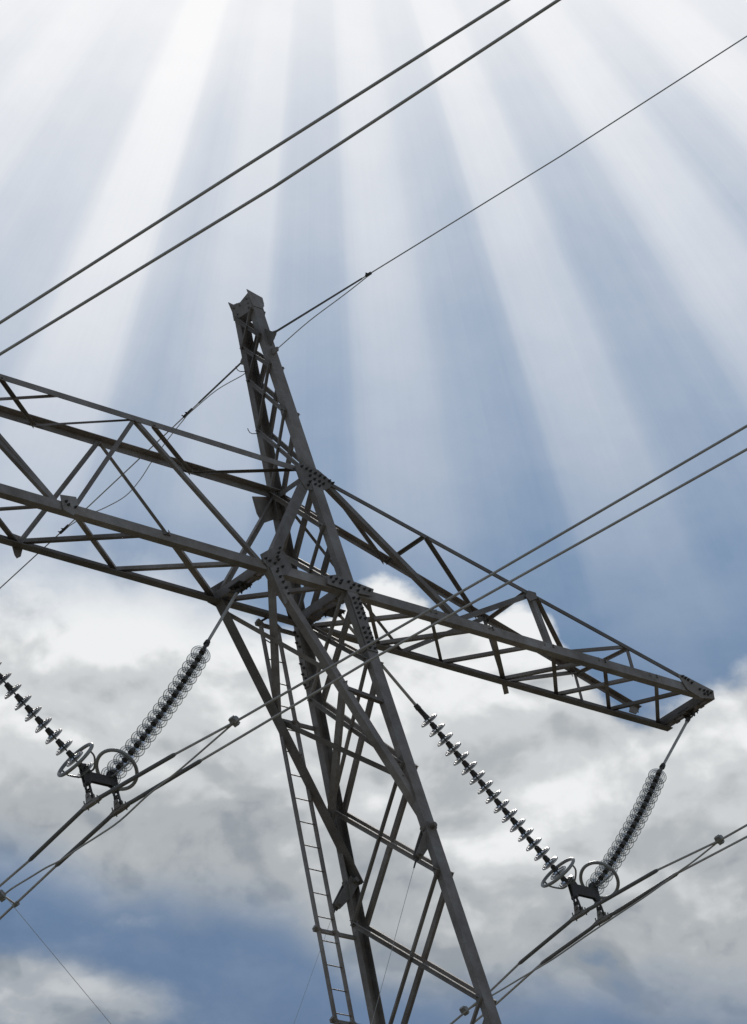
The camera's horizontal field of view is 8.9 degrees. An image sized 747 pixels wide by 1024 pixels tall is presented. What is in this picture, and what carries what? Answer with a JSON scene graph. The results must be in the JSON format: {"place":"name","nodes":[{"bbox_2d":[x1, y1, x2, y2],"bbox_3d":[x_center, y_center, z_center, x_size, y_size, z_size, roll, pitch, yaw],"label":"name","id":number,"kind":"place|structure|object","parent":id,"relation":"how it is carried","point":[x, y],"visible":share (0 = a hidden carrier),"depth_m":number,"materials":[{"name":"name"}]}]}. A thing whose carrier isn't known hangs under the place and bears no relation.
{"place":"outdoors","nodes":[
{"label":"outdoors","id":0,"kind":"place"},
{"bbox_2d":[0,0,509,323],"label":"power line","id":1,"kind":"object","parent":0,"point":[399,68],"visible":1,"depth_m":43.42,"materials":[{"name":"metal"}]},
{"bbox_2d":[0,0,560,355],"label":"power line","id":2,"kind":"object","parent":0,"point":[466,60],"visible":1,"depth_m":43.78,"materials":[{"name":"metal"}]},
{"bbox_2d":[0,0,746,1023],"label":"sky","id":3,"kind":"structure","parent":0,"point":[574,338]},
{"label":"ground","id":4,"kind":"structure","parent":0,"visible":0},
{"bbox_2d":[0,289,714,1023],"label":"transmission tower","id":5,"kind":"structure","parent":4,"relation":"on","point":[278,563],"depth_m":61.09,"materials":[{"name":"metal"}]},
{"bbox_2d":[0,662,95,777],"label":"insulator string","id":6,"kind":"object","parent":5,"relation":"hanging from","point":[74,757],"visible":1,"depth_m":56.54,"materials":[{"name":"glass"}]},
{"bbox_2d":[0,890,110,1023],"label":"guy wire","id":7,"kind":"object","parent":5,"relation":"attached to","point":[54,955],"visible":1,"depth_m":51.50,"materials":[{"name":"metal"}]},
{"bbox_2d":[0,361,244,588],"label":"earth wire","id":8,"kind":"object","parent":5,"relation":"attached to","point":[187,413],"visible":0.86,"depth_m":64.87,"materials":[{"name":"metal"}]},
{"bbox_2d":[95,586,242,790],"bbox_3d":[-2.412,2.079,58.888,0.568,3.443,3.306,-35,-34,32],"label":"insulator string","id":9,"kind":"object","parent":5,"relation":"hanging from","point":[139,741],"visible":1,"depth_m":58.26,"materials":[{"name":"glass"}]},
{"bbox_2d":[79,763,128,816],"bbox_3d":[-3.210,3.265,56.783,0.300,0.568,0.580,-35,-34,32],"label":"yoke","id":10,"kind":"object","parent":9,"relation":"attached to","point":[88,779],"visible":0.95,"depth_m":56.77,"materials":[{"name":"metal"}]},
{"bbox_2d":[0,425,746,886],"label":"power line","id":11,"kind":"object","parent":10,"relation":"hanging from","point":[80,811],"visible":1,"depth_m":54.16,"materials":[{"name":"metal"}]},
{"bbox_2d":[0,715,239,901],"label":"damping loop","id":12,"kind":"object","parent":11,"relation":"hanging from","point":[232,719],"visible":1,"depth_m":56.03,"materials":[{"name":"metal"}]},
{"bbox_2d":[0,448,746,919],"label":"power line","id":13,"kind":"object","parent":10,"relation":"hanging from","point":[130,802],"visible":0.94,"depth_m":54.64,"materials":[{"name":"metal"}]},
{"bbox_2d":[0,890,19,907],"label":"spacer","id":14,"kind":"object","parent":13,"relation":"attached to","point":[15,904],"visible":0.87,"depth_m":57.70,"materials":[{"name":"metal"}]},
{"bbox_2d":[294,907,336,1022],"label":"guy wire","id":15,"kind":"object","parent":5,"relation":"attached to","point":[317,957],"visible":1,"depth_m":60.03,"materials":[{"name":"metal"}]},
{"bbox_2d":[371,857,417,1023],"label":"guy wire","id":16,"kind":"object","parent":5,"relation":"attached to","point":[416,858],"visible":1,"depth_m":59.14,"materials":[{"name":"metal"}]},
{"bbox_2d":[338,613,576,888],"bbox_3d":[1.035,3.082,62.462,0.569,3.521,3.428,-35,-34,32],"label":"insulator string","id":17,"kind":"object","parent":5,"relation":"hanging from","point":[558,872],"visible":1,"depth_m":62.53,"materials":[{"name":"glass"}]},
{"bbox_2d":[274,36,746,347],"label":"earth wire","id":18,"kind":"object","parent":5,"relation":"attached to","point":[324,301],"visible":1,"depth_m":61.88,"materials":[{"name":"metal"}]},
{"bbox_2d":[579,716,692,899],"bbox_3d":[3.648,3.928,65.095,0.568,3.331,3.361,-35,-34,32],"label":"insulator string","id":19,"kind":"object","parent":5,"relation":"hanging from","point":[609,864],"visible":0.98,"depth_m":64.45,"materials":[{"name":"glass"}]},
{"bbox_2d":[568,879,612,926],"bbox_3d":[2.787,5.079,62.939,0.300,0.593,0.580,-35,-34,32],"label":"yoke","id":20,"kind":"object","parent":19,"relation":"hanging from","point":[590,891],"visible":0.94,"depth_m":62.93,"materials":[{"name":"metal"}]},
{"bbox_2d":[450,824,746,1023],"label":"power line","id":21,"kind":"object","parent":20,"relation":"hanging from","point":[569,922],"visible":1,"depth_m":62.45,"materials":[{"name":"metal"}]},
{"bbox_2d":[459,834,724,1015],"bbox_3d":[2.805,5.394,62.506,4.779,0.322,0.123,-35,-34,32],"label":"damping loop","id":22,"kind":"object","parent":21,"relation":"hanging from","point":[717,839],"visible":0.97,"depth_m":62.30,"materials":[{"name":"metal"}]},
{"bbox_2d":[475,836,746,1022],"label":"power line","id":23,"kind":"object","parent":20,"relation":"hanging from","point":[588,930],"visible":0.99,"depth_m":62.85,"materials":[{"name":"metal"}]}
]}

